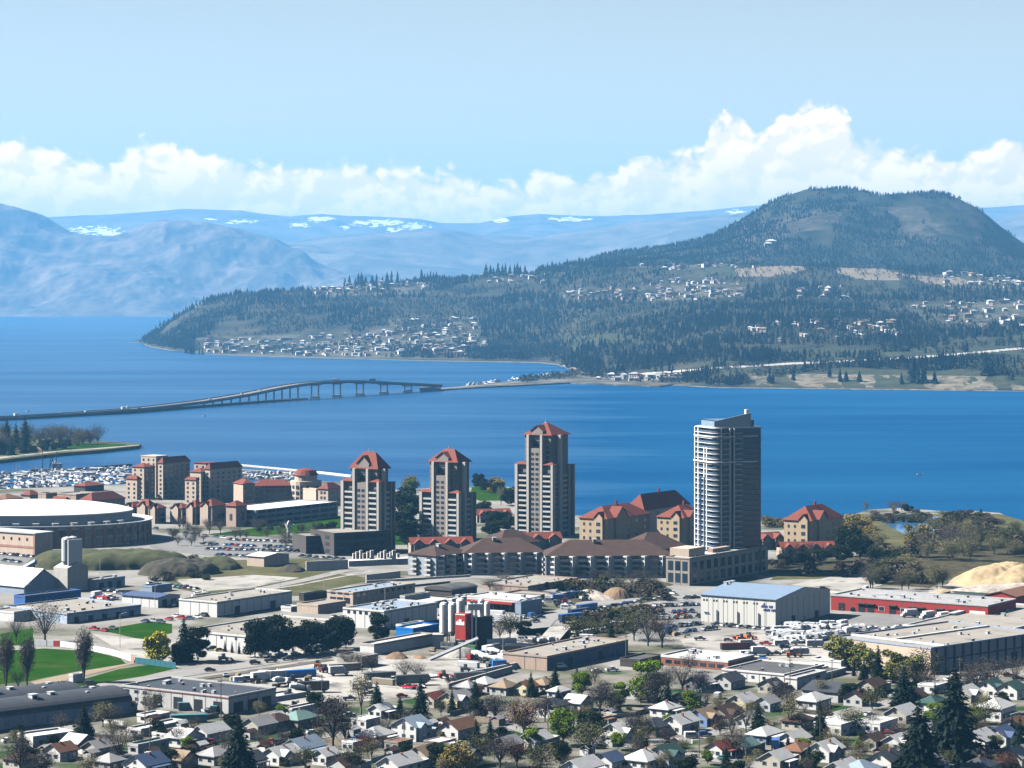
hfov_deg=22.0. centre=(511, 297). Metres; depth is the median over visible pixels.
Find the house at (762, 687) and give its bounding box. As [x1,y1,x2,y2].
[756,677,788,693]
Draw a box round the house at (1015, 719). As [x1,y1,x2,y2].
[997,715,1023,732]
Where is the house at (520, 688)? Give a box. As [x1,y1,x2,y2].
[513,679,540,695]
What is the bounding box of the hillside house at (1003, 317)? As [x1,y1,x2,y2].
[1000,315,1007,319]
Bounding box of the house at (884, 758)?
[865,747,902,767]
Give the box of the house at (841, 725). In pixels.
[813,716,858,735]
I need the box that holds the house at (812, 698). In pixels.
[795,691,832,709]
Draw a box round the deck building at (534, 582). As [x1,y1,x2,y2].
[482,574,577,590]
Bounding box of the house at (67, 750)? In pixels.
[43,740,79,761]
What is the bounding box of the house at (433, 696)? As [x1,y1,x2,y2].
[426,690,444,707]
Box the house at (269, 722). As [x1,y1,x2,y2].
[242,714,278,734]
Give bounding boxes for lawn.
[0,628,32,645]
[0,648,125,683]
[49,443,127,449]
[75,665,176,685]
[107,621,171,638]
[208,516,340,536]
[395,534,406,544]
[471,487,508,500]
[639,595,655,603]
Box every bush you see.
[148,575,160,580]
[161,574,175,580]
[187,554,198,558]
[187,570,201,577]
[198,574,210,579]
[266,524,273,529]
[279,759,289,765]
[385,712,399,718]
[562,579,584,589]
[563,581,584,589]
[573,578,592,588]
[576,589,593,597]
[581,609,608,619]
[586,585,597,589]
[587,616,602,622]
[589,581,598,585]
[590,574,609,582]
[595,609,615,618]
[596,580,617,587]
[596,585,608,592]
[599,617,617,625]
[603,606,627,616]
[612,621,627,629]
[614,627,624,633]
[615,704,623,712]
[623,584,631,589]
[628,585,638,592]
[628,604,652,614]
[633,578,649,584]
[635,581,664,591]
[635,586,654,597]
[638,603,652,609]
[640,579,661,591]
[647,606,664,613]
[654,590,671,597]
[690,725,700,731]
[768,558,786,568]
[795,567,815,576]
[801,553,816,563]
[803,564,820,572]
[829,564,859,576]
[832,560,848,566]
[851,559,871,568]
[854,566,869,573]
[863,556,878,563]
[868,514,882,520]
[869,559,905,579]
[870,510,880,514]
[880,513,896,520]
[881,515,895,522]
[882,545,908,562]
[884,562,929,582]
[895,511,905,518]
[898,514,916,521]
[904,537,939,555]
[909,509,920,511]
[911,513,930,520]
[912,517,923,521]
[931,525,956,539]
[936,517,952,523]
[939,511,954,518]
[946,511,963,517]
[948,516,963,521]
[955,509,974,513]
[960,512,971,517]
[966,511,982,519]
[969,521,996,535]
[971,516,988,521]
[971,516,989,522]
[973,723,982,728]
[987,517,1000,523]
[988,526,1010,538]
[993,519,1006,523]
[1001,532,1023,553]
[1008,761,1018,767]
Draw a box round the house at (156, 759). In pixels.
[121,750,172,767]
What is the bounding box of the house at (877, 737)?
[857,731,887,750]
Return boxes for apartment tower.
[340,448,394,551]
[419,446,475,539]
[515,422,574,536]
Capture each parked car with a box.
[1,737,11,742]
[204,667,215,670]
[214,647,223,650]
[290,651,301,654]
[306,729,314,734]
[323,649,333,652]
[396,693,407,696]
[594,743,606,748]
[723,637,732,640]
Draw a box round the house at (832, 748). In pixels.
[804,737,846,762]
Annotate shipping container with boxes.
[171,713,206,721]
[177,702,188,709]
[194,592,209,595]
[210,705,217,712]
[273,669,297,676]
[285,668,315,676]
[329,662,360,669]
[364,671,395,679]
[372,677,395,684]
[454,671,485,679]
[457,660,479,667]
[458,644,477,649]
[505,643,534,645]
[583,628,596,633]
[720,642,749,649]
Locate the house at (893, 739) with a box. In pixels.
[881,732,905,747]
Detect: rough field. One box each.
[154,560,365,595]
[771,569,867,579]
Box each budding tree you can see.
[6,730,29,744]
[70,431,86,445]
[77,752,101,767]
[85,431,98,442]
[89,701,114,726]
[140,690,166,708]
[252,700,266,715]
[290,745,319,767]
[312,724,327,737]
[334,743,367,764]
[356,733,381,756]
[361,738,382,757]
[432,698,448,712]
[465,730,497,756]
[471,680,486,694]
[497,611,522,637]
[503,693,545,733]
[503,740,531,767]
[522,741,558,767]
[546,742,556,761]
[553,703,576,716]
[562,613,594,636]
[567,718,615,753]
[578,705,594,711]
[584,618,607,634]
[613,574,627,585]
[614,605,651,639]
[629,725,656,741]
[634,693,646,702]
[653,749,672,767]
[676,734,691,747]
[704,734,715,743]
[710,694,725,706]
[744,700,768,715]
[751,748,762,757]
[820,727,841,740]
[838,706,867,726]
[839,734,851,750]
[848,750,868,760]
[853,738,874,754]
[857,686,886,708]
[862,567,880,588]
[865,557,886,566]
[866,530,888,546]
[866,562,893,581]
[879,557,901,563]
[879,743,896,750]
[896,552,925,568]
[898,550,916,560]
[899,567,920,588]
[901,646,946,681]
[917,538,937,559]
[923,568,943,586]
[924,517,940,530]
[925,562,949,587]
[929,519,943,528]
[929,521,947,530]
[933,566,952,587]
[935,538,960,558]
[935,748,956,763]
[942,541,961,560]
[944,519,959,534]
[952,521,966,531]
[953,535,974,555]
[958,530,979,544]
[958,536,981,560]
[967,524,995,542]
[968,708,986,725]
[969,698,1000,722]
[982,534,1006,553]
[993,751,1018,767]
[994,524,1013,536]
[997,536,1013,553]
[998,525,1023,539]
[1003,539,1023,556]
[1009,521,1022,528]
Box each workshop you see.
[4,597,140,623]
[14,588,80,604]
[121,591,181,607]
[503,636,627,670]
[722,659,822,682]
[785,669,825,689]
[800,680,863,702]
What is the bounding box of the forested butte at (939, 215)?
[540,188,1023,278]
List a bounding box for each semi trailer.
[294,680,328,691]
[395,673,428,685]
[487,638,516,645]
[490,610,504,617]
[494,614,522,622]
[502,645,533,650]
[558,612,582,622]
[568,607,589,612]
[576,602,597,610]
[949,610,963,615]
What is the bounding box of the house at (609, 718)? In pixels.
[601,713,617,725]
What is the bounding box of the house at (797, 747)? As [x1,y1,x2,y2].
[785,739,811,760]
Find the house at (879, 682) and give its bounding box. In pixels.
[858,676,890,693]
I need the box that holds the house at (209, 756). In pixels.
[196,746,226,765]
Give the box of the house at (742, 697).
[723,691,758,710]
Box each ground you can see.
[0,427,139,462]
[0,481,1023,734]
[0,668,1023,767]
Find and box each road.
[81,644,359,686]
[223,728,365,748]
[259,569,356,588]
[301,575,504,592]
[341,569,463,575]
[441,378,610,388]
[465,710,531,732]
[525,596,700,635]
[591,725,740,744]
[594,739,760,767]
[657,579,700,602]
[827,699,893,716]
[886,672,981,683]
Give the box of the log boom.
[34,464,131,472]
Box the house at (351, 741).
[341,738,362,751]
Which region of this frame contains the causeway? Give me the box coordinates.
[441,372,672,390]
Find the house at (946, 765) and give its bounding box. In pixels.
[931,753,954,767]
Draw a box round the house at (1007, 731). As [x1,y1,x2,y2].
[991,724,1017,747]
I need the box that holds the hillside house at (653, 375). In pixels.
[645,374,656,379]
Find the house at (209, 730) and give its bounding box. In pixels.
[193,721,231,740]
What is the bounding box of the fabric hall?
[0,565,58,593]
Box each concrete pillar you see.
[359,550,362,558]
[370,550,373,558]
[383,550,386,558]
[392,550,395,564]
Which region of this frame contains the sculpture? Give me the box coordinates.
[285,520,293,532]
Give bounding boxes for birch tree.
[105,719,120,737]
[216,751,228,766]
[349,672,372,715]
[436,757,447,767]
[496,485,503,499]
[508,696,521,715]
[744,754,755,767]
[780,698,799,719]
[815,678,827,688]
[978,690,991,703]
[994,731,1005,746]
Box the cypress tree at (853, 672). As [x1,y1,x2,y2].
[851,661,856,675]
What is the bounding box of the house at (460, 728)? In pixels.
[435,716,481,739]
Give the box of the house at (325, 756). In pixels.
[312,746,348,765]
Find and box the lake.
[0,317,1023,520]
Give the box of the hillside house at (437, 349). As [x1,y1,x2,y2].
[432,348,443,351]
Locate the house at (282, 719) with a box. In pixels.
[271,712,289,730]
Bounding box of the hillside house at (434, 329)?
[430,328,439,331]
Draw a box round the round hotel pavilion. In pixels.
[290,468,321,499]
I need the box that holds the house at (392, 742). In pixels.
[384,737,412,751]
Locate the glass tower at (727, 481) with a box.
[693,409,761,572]
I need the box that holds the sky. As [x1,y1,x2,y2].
[0,0,1023,222]
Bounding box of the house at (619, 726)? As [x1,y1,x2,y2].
[598,720,641,742]
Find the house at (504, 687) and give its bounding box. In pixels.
[488,678,516,695]
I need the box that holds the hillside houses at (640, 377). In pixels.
[205,263,1021,381]
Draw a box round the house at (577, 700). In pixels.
[563,693,594,711]
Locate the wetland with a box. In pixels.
[851,514,1023,578]
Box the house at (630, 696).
[626,685,653,699]
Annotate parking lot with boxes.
[0,554,32,564]
[93,634,309,666]
[150,536,304,555]
[635,599,704,639]
[680,619,867,662]
[831,612,933,631]
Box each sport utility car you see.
[156,619,165,622]
[198,612,207,615]
[206,645,216,649]
[249,659,260,663]
[273,739,283,744]
[428,650,438,654]
[698,730,711,736]
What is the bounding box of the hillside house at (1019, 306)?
[1016,304,1023,308]
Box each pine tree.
[171,642,184,662]
[180,626,211,661]
[242,618,267,656]
[255,625,279,656]
[264,614,293,655]
[282,625,305,651]
[297,619,323,654]
[314,625,334,652]
[324,615,350,650]
[338,617,357,646]
[367,612,389,639]
[495,263,500,274]
[514,620,531,635]
[515,262,519,274]
[619,255,625,267]
[645,360,650,368]
[766,372,772,383]
[791,366,795,380]
[827,365,831,376]
[837,370,842,380]
[843,371,848,380]
[856,370,862,381]
[899,371,903,382]
[906,356,921,380]
[915,364,920,382]
[920,365,928,382]
[931,369,937,382]
[979,356,990,374]
[989,357,995,373]
[994,353,999,370]
[1001,354,1005,368]
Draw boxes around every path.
[0,445,136,457]
[270,570,370,588]
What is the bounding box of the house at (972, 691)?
[957,683,983,702]
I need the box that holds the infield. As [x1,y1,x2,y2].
[31,661,134,683]
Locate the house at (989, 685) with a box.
[976,677,1003,697]
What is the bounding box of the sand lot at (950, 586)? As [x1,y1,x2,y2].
[926,584,965,592]
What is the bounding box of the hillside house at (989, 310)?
[984,309,993,312]
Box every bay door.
[173,697,181,708]
[194,699,201,711]
[213,701,221,713]
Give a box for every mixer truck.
[272,676,290,686]
[289,683,310,691]
[471,650,489,659]
[478,653,491,662]
[487,647,504,654]
[490,655,502,659]
[537,637,553,644]
[547,636,558,641]
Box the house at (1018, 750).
[996,744,1023,767]
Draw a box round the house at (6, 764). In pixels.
[0,751,39,767]
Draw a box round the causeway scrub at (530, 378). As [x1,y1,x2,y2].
[518,367,669,381]
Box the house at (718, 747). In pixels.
[702,738,740,758]
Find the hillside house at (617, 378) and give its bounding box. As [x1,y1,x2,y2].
[614,376,621,380]
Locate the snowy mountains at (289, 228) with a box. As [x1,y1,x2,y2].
[47,205,1023,241]
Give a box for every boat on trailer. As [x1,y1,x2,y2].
[772,635,783,639]
[789,639,805,644]
[828,623,835,628]
[867,625,877,630]
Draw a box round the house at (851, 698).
[842,688,876,706]
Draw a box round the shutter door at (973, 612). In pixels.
[970,611,984,614]
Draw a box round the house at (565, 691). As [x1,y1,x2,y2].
[546,685,572,699]
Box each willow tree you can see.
[142,631,171,660]
[401,475,420,487]
[435,740,479,767]
[486,476,506,491]
[761,515,777,526]
[775,517,784,526]
[843,513,868,528]
[856,516,872,527]
[857,524,879,535]
[862,528,881,543]
[902,522,931,543]
[921,526,933,537]
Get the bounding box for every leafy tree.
[180,736,193,746]
[275,704,288,712]
[406,478,415,487]
[515,711,531,726]
[522,727,542,745]
[547,707,578,740]
[570,671,592,693]
[610,732,626,747]
[612,681,629,703]
[627,658,669,701]
[681,690,701,708]
[700,749,714,764]
[794,737,810,742]
[923,702,942,720]
[970,706,986,723]
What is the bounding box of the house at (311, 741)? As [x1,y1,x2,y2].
[284,734,327,757]
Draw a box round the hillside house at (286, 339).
[281,337,291,341]
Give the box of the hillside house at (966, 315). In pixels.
[964,313,971,317]
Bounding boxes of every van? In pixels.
[83,680,96,685]
[119,754,131,758]
[233,676,246,681]
[241,675,249,680]
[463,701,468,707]
[466,654,477,659]
[517,635,527,640]
[527,612,536,616]
[544,597,553,602]
[556,662,566,667]
[560,604,571,608]
[684,731,699,738]
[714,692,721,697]
[765,630,774,634]
[773,640,786,645]
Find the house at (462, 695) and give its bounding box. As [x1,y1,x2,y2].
[438,688,471,708]
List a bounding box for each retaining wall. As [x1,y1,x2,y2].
[306,559,347,570]
[348,557,407,566]
[366,571,399,580]
[366,575,469,582]
[415,581,449,586]
[447,666,512,689]
[469,662,516,672]
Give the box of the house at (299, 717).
[286,708,320,727]
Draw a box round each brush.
[559,605,637,640]
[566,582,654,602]
[768,556,867,573]
[875,540,1023,587]
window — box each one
[59,530,65,536]
[72,530,78,536]
[84,530,90,535]
[84,539,90,544]
[96,529,102,535]
[96,538,102,544]
[107,528,112,534]
[107,537,112,543]
[117,528,121,533]
[117,537,121,542]
[126,527,130,533]
[126,536,130,541]
[239,512,243,519]
[668,560,672,569]
[668,572,672,581]
[675,561,679,569]
[675,573,679,582]
[682,561,686,570]
[682,573,686,582]
[693,562,696,570]
[693,574,696,582]
[700,561,703,569]
[700,572,703,581]
[707,559,710,568]
[707,571,710,579]
[714,558,717,566]
[714,570,717,578]
[721,557,724,565]
[721,569,724,577]
[728,556,731,564]
[728,567,731,576]
[735,555,738,563]
[735,566,738,574]
[748,553,751,561]
[748,564,751,572]
[755,551,758,559]
[755,563,758,571]
[878,606,884,610]
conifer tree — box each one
[2,418,16,449]
[5,439,16,455]
[12,424,19,447]
[16,418,32,449]
[19,437,28,453]
[168,615,195,662]
[369,681,383,705]
[396,695,405,718]
[411,677,432,718]
[446,690,457,712]
[467,680,480,710]
[470,719,480,745]
[484,718,495,740]
[525,673,537,697]
[545,664,560,696]
[554,687,562,698]
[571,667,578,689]
[607,622,615,637]
[663,683,671,701]
[718,747,730,767]
[746,703,767,732]
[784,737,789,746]
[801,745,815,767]
[810,701,828,740]
[857,658,868,679]
[869,646,886,680]
[880,685,887,697]
[932,683,937,694]
[1009,717,1015,729]
[1010,716,1023,746]
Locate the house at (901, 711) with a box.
[882,702,922,723]
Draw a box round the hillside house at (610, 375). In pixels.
[607,372,615,377]
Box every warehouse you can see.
[179,588,291,616]
[187,615,336,650]
[699,580,829,626]
[831,588,1015,615]
[838,621,1023,674]
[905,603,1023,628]
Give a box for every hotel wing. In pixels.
[233,478,255,503]
[254,479,290,502]
[303,488,317,499]
[317,482,340,504]
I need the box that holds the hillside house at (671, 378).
[668,377,681,381]
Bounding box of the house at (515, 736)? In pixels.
[491,733,525,754]
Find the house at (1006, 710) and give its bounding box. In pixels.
[976,697,1020,721]
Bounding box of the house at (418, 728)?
[389,714,437,741]
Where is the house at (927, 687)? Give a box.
[917,680,948,693]
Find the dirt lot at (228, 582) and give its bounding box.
[176,575,296,591]
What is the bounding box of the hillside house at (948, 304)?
[944,302,951,306]
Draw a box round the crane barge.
[31,449,66,471]
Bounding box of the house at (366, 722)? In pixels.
[351,715,380,728]
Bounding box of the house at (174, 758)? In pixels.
[168,748,199,767]
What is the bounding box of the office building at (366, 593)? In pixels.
[327,581,414,605]
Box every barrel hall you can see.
[0,681,81,697]
[0,685,132,730]
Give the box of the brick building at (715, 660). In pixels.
[661,648,753,669]
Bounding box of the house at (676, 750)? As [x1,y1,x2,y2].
[651,741,686,767]
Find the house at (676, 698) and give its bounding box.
[670,688,702,705]
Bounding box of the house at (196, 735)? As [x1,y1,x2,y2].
[165,727,205,747]
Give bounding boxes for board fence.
[103,719,123,725]
[207,712,218,718]
[321,738,341,744]
[370,753,389,762]
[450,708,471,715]
[475,716,491,721]
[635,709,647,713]
[667,737,692,743]
[764,720,772,724]
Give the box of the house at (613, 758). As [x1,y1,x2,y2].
[597,749,624,767]
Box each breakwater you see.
[241,464,297,470]
[316,471,350,476]
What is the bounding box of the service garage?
[121,676,276,713]
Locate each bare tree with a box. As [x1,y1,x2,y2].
[0,424,13,435]
[0,431,19,446]
[1,737,38,767]
[5,615,25,641]
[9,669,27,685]
[18,421,33,432]
[22,599,68,639]
[29,429,39,442]
[29,747,58,767]
[31,424,48,443]
[35,424,54,438]
[40,423,64,442]
[42,425,64,441]
[51,424,69,441]
[53,712,72,727]
[58,424,79,439]
[68,428,83,442]
[75,428,91,443]
[83,427,99,441]
[88,423,108,441]
[95,731,113,741]
[97,703,124,727]
[98,718,138,755]
[125,728,147,742]
[141,700,156,709]
[164,725,186,741]
[173,534,182,543]
[174,516,186,529]
[176,753,193,767]
[184,716,202,727]
[185,534,198,545]
[187,523,200,531]
[189,531,201,542]
[202,517,212,526]
[203,519,214,533]
[212,730,230,749]
[214,519,227,532]
[228,526,240,537]
[250,728,271,743]
[251,522,262,530]
[275,728,292,743]
[278,528,291,537]
[281,537,290,544]
[284,533,291,540]
[296,523,308,531]
[309,520,320,528]
[309,695,356,745]
[322,725,340,738]
[327,704,359,739]
[334,648,351,660]
[343,651,360,662]
[343,746,368,760]
[351,651,369,671]
[364,653,380,668]
[374,714,394,728]
[393,656,417,674]
[394,708,415,721]
[408,661,427,673]
[438,683,456,693]
[465,708,477,718]
[478,691,511,715]
[480,577,500,589]
[480,733,519,767]
[490,570,516,579]
[493,619,510,636]
[531,695,557,721]
[558,753,575,766]
[573,565,584,574]
[579,679,612,712]
[586,665,605,683]
[589,571,602,581]
[599,690,625,708]
[602,571,616,582]
[622,710,648,736]
[623,571,638,582]
[623,735,646,752]
[631,610,662,645]
[634,569,649,582]
[639,671,680,703]
[640,716,656,733]
[642,610,681,647]
[646,574,660,581]
[657,726,678,742]
[661,665,678,685]
[668,659,698,690]
[677,650,702,671]
[689,669,712,691]
[698,690,712,706]
[709,715,727,732]
[716,725,751,755]
[722,713,744,737]
[732,700,757,731]
[765,679,791,699]
[776,687,800,707]
[777,546,790,554]
[793,543,806,552]
[798,702,809,713]
[798,755,816,767]
[803,542,819,555]
[813,700,836,717]
[821,545,832,559]
[844,742,871,758]
[856,563,884,588]
[865,709,881,719]
[886,500,898,508]
[886,716,911,733]
[890,567,912,590]
[890,664,918,680]
[916,666,938,682]
[936,527,959,543]
[939,522,961,543]
[949,524,978,547]
[951,533,974,554]
[955,656,991,684]
[957,668,973,683]
[961,523,983,541]
[973,656,1009,679]
[973,743,999,759]
[978,719,992,727]
[1000,655,1023,679]
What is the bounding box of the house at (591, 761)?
[557,754,607,767]
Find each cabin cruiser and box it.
[13,484,24,487]
[102,470,112,474]
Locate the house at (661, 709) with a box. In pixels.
[648,699,685,716]
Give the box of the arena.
[0,499,152,555]
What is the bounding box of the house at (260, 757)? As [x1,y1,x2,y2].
[251,749,269,767]
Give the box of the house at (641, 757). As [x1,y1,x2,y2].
[624,747,660,767]
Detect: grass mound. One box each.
[26,548,186,570]
[138,557,219,576]
[201,555,241,570]
[278,564,305,572]
[642,581,672,585]
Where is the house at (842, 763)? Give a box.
[823,756,856,767]
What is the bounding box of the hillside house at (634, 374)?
[628,372,640,377]
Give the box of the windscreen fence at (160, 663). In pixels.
[135,657,175,668]
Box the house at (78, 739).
[60,732,95,748]
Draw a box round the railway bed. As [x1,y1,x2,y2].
[196,659,330,678]
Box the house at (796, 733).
[779,728,812,747]
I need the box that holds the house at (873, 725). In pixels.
[856,715,897,732]
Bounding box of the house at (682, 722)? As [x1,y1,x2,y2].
[664,711,701,734]
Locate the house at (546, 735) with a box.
[519,728,559,749]
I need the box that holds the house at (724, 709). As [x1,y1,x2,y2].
[713,702,742,716]
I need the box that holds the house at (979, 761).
[958,755,1002,767]
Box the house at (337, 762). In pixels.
[324,753,371,767]
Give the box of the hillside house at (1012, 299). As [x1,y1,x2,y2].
[1004,298,1015,301]
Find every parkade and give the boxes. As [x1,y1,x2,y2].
[247,499,337,525]
[292,532,319,553]
[310,527,389,555]
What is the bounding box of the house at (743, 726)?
[734,710,765,728]
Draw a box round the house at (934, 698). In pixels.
[915,693,947,710]
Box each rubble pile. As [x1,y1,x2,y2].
[575,589,614,599]
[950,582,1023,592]
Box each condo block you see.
[407,543,462,576]
[460,537,543,574]
[486,529,541,546]
[541,539,669,577]
[578,500,650,539]
[629,532,685,551]
[630,488,690,531]
[656,501,693,544]
[783,501,843,543]
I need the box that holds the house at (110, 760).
[91,753,126,767]
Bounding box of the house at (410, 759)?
[375,750,429,767]
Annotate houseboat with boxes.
[31,474,41,477]
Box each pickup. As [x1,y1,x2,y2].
[88,626,99,629]
[201,707,209,712]
[207,738,215,744]
[258,652,271,656]
[264,657,277,661]
[274,651,287,655]
[281,655,294,659]
[342,695,357,699]
[401,683,414,688]
[445,677,458,682]
[605,666,618,670]
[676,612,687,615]
[694,636,705,639]
[711,621,721,624]
[726,622,737,626]
[759,640,772,644]
[770,650,782,654]
[779,644,791,648]
[880,729,894,734]
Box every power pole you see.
[218,681,223,720]
[400,709,407,736]
[695,729,702,757]
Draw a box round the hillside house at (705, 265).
[701,264,711,267]
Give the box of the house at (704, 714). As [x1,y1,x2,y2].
[692,705,721,726]
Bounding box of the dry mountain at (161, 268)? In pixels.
[0,203,384,316]
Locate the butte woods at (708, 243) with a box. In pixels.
[536,185,1023,284]
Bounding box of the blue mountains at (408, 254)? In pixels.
[284,209,1023,282]
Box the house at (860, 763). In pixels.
[849,757,883,767]
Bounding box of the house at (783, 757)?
[757,747,799,767]
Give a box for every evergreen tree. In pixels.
[0,439,9,454]
[13,724,25,735]
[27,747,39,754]
[28,445,38,452]
[36,439,51,450]
[44,734,58,743]
[50,442,60,449]
[60,439,71,448]
[148,719,166,735]
[160,748,176,756]
[185,746,195,753]
[222,713,239,729]
[289,726,305,738]
[305,691,326,703]
[314,698,337,718]
[322,521,337,527]
[395,485,415,505]
[395,490,418,513]
[395,503,418,539]
[395,518,425,547]
[398,740,411,751]
[426,742,449,764]
[467,698,488,716]
[472,473,484,486]
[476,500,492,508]
[479,479,487,489]
[481,520,501,534]
[484,479,495,489]
[484,510,506,522]
[492,482,500,491]
[494,726,507,735]
[499,486,514,503]
[500,515,514,529]
[551,580,566,591]
[551,740,572,761]
[576,711,603,732]
[634,738,649,749]
[672,754,697,767]
[723,759,746,767]
[776,554,795,565]
[791,551,811,562]
[798,750,824,767]
[810,549,830,561]
[831,544,853,559]
[834,526,866,552]
[837,682,857,698]
[844,534,872,559]
[857,731,867,737]
[866,546,891,561]
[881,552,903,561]
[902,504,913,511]
[987,735,1003,750]
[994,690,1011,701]
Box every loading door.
[162,599,166,606]
[235,606,239,614]
[270,600,274,608]
[568,657,572,665]
[598,651,602,659]
[838,603,844,610]
[858,604,864,611]
[867,605,873,612]
[889,606,895,613]
[917,608,923,615]
[958,660,962,670]
[1011,651,1016,661]
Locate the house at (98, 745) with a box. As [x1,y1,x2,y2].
[80,738,121,755]
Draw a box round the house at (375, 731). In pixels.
[354,726,398,741]
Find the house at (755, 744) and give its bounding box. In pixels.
[732,736,765,756]
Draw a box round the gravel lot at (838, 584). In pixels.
[792,573,892,592]
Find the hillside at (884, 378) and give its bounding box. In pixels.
[133,264,1023,390]
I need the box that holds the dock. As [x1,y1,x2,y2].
[5,477,117,483]
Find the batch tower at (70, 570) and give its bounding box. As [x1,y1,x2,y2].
[54,536,87,589]
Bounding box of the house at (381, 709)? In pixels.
[366,702,396,718]
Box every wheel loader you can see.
[218,653,233,661]
[250,675,266,682]
[283,688,292,694]
[290,675,302,680]
[314,660,321,667]
[319,664,327,672]
[438,670,453,678]
[460,664,474,671]
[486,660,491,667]
[579,593,591,599]
[736,634,749,640]
[744,632,756,638]
[786,649,801,656]
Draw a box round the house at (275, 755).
[263,742,301,765]
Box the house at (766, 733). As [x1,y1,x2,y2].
[745,725,784,744]
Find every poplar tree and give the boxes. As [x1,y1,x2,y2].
[0,630,14,687]
[18,630,35,684]
[74,623,93,680]
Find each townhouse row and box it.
[407,536,473,552]
[476,508,512,522]
[522,531,562,549]
[761,531,783,549]
[776,541,835,557]
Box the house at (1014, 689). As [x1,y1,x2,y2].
[994,679,1023,699]
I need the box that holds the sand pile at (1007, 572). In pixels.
[948,561,1023,586]
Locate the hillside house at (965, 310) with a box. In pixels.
[961,308,968,312]
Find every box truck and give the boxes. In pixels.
[91,590,102,596]
[250,671,270,680]
[258,670,275,678]
[328,665,348,675]
[482,644,494,652]
[491,643,501,649]
[492,659,511,666]
[552,594,568,600]
[738,639,756,646]
[751,646,769,655]
[771,737,779,749]
[900,609,917,616]
[919,610,934,619]
[935,611,948,616]
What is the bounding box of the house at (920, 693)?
[913,687,929,703]
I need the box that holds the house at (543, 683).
[536,676,561,692]
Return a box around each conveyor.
[22,559,36,567]
[429,637,478,660]
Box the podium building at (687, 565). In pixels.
[666,545,767,585]
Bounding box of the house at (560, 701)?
[534,697,571,717]
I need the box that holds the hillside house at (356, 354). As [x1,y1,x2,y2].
[351,352,361,355]
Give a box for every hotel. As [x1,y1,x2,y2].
[125,454,190,499]
[184,461,242,503]
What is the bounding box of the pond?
[881,514,942,535]
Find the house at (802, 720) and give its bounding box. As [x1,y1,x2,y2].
[780,712,813,729]
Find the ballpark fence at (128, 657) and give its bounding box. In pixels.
[33,639,133,661]
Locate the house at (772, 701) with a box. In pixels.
[755,694,781,711]
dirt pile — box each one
[385,652,407,659]
[413,654,426,658]
[603,587,632,599]
[932,589,954,592]
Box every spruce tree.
[74,701,94,737]
[219,714,258,767]
[886,699,943,767]
[888,665,916,705]
[928,664,988,767]
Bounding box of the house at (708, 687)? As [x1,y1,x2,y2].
[682,673,718,691]
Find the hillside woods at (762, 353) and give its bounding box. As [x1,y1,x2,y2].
[140,258,1023,384]
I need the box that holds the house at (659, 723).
[636,717,669,736]
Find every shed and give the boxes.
[0,606,39,621]
[17,727,73,747]
[38,743,51,754]
[69,672,82,682]
[82,748,100,759]
[88,574,124,589]
[127,718,181,735]
[128,736,168,754]
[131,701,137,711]
[137,710,169,722]
[141,582,171,591]
[143,746,160,752]
[145,713,160,722]
[152,727,192,737]
[174,719,188,727]
[179,744,196,751]
[193,740,209,751]
[202,744,215,750]
[243,728,258,739]
[246,551,289,566]
[256,742,273,751]
[276,690,305,700]
[281,604,296,611]
[286,700,324,713]
[297,599,345,613]
[299,590,326,600]
[337,651,377,666]
[346,725,361,735]
[360,632,432,653]
[374,735,388,747]
[383,745,400,754]
[396,620,423,625]
[396,622,438,635]
[400,591,429,599]
[414,596,451,606]
[424,582,477,597]
[429,718,438,726]
[436,717,449,725]
[442,593,471,603]
[491,714,505,725]
[505,589,553,599]
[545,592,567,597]
[580,744,595,755]
[603,736,614,746]
[604,707,618,716]
[620,652,660,666]
[663,738,678,744]
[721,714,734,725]
[812,656,848,669]
[822,666,845,677]
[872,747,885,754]
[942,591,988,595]
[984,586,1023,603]
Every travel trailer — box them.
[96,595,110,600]
[440,641,457,649]
[528,636,539,644]
[565,591,578,597]
[772,625,789,628]
[776,628,792,631]
[776,632,792,636]
[784,621,800,624]
[784,635,801,640]
[787,625,803,629]
[788,630,805,633]
[791,647,808,654]
[792,634,808,640]
[793,624,809,630]
[800,621,816,624]
[802,632,818,638]
[806,639,823,646]
[808,624,821,629]
[819,620,835,623]
[822,631,831,638]
[823,629,839,635]
[836,619,848,623]
[836,623,847,629]
[842,626,853,633]
[850,624,869,631]
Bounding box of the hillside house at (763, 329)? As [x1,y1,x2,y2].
[760,327,766,331]
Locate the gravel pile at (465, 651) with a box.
[443,647,473,657]
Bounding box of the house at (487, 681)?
[476,676,498,691]
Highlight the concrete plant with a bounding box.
[432,598,492,648]
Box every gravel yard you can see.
[229,655,517,705]
[430,625,576,671]
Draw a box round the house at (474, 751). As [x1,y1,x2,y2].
[450,747,484,766]
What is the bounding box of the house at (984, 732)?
[972,727,998,751]
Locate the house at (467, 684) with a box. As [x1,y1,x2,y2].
[452,678,482,693]
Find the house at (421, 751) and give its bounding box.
[409,742,438,765]
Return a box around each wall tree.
[821,635,844,659]
[832,637,860,669]
[847,641,867,672]
[861,647,875,673]
[880,649,900,682]
[888,651,909,681]
[903,655,926,685]
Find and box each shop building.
[0,494,22,499]
[20,490,38,498]
[38,492,56,498]
[52,496,70,499]
[57,491,91,499]
[73,481,104,490]
[79,491,124,505]
[125,501,139,513]
[136,499,152,515]
[149,503,166,523]
[169,503,186,523]
[185,500,201,524]
[199,498,226,525]
[225,500,247,526]
[466,592,540,612]
[515,598,541,614]
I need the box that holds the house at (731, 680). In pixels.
[713,670,746,689]
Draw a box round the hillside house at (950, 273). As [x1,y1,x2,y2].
[943,272,953,275]
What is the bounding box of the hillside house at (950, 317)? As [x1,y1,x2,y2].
[948,315,956,319]
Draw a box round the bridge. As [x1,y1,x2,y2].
[0,380,442,420]
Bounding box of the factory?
[343,599,437,628]

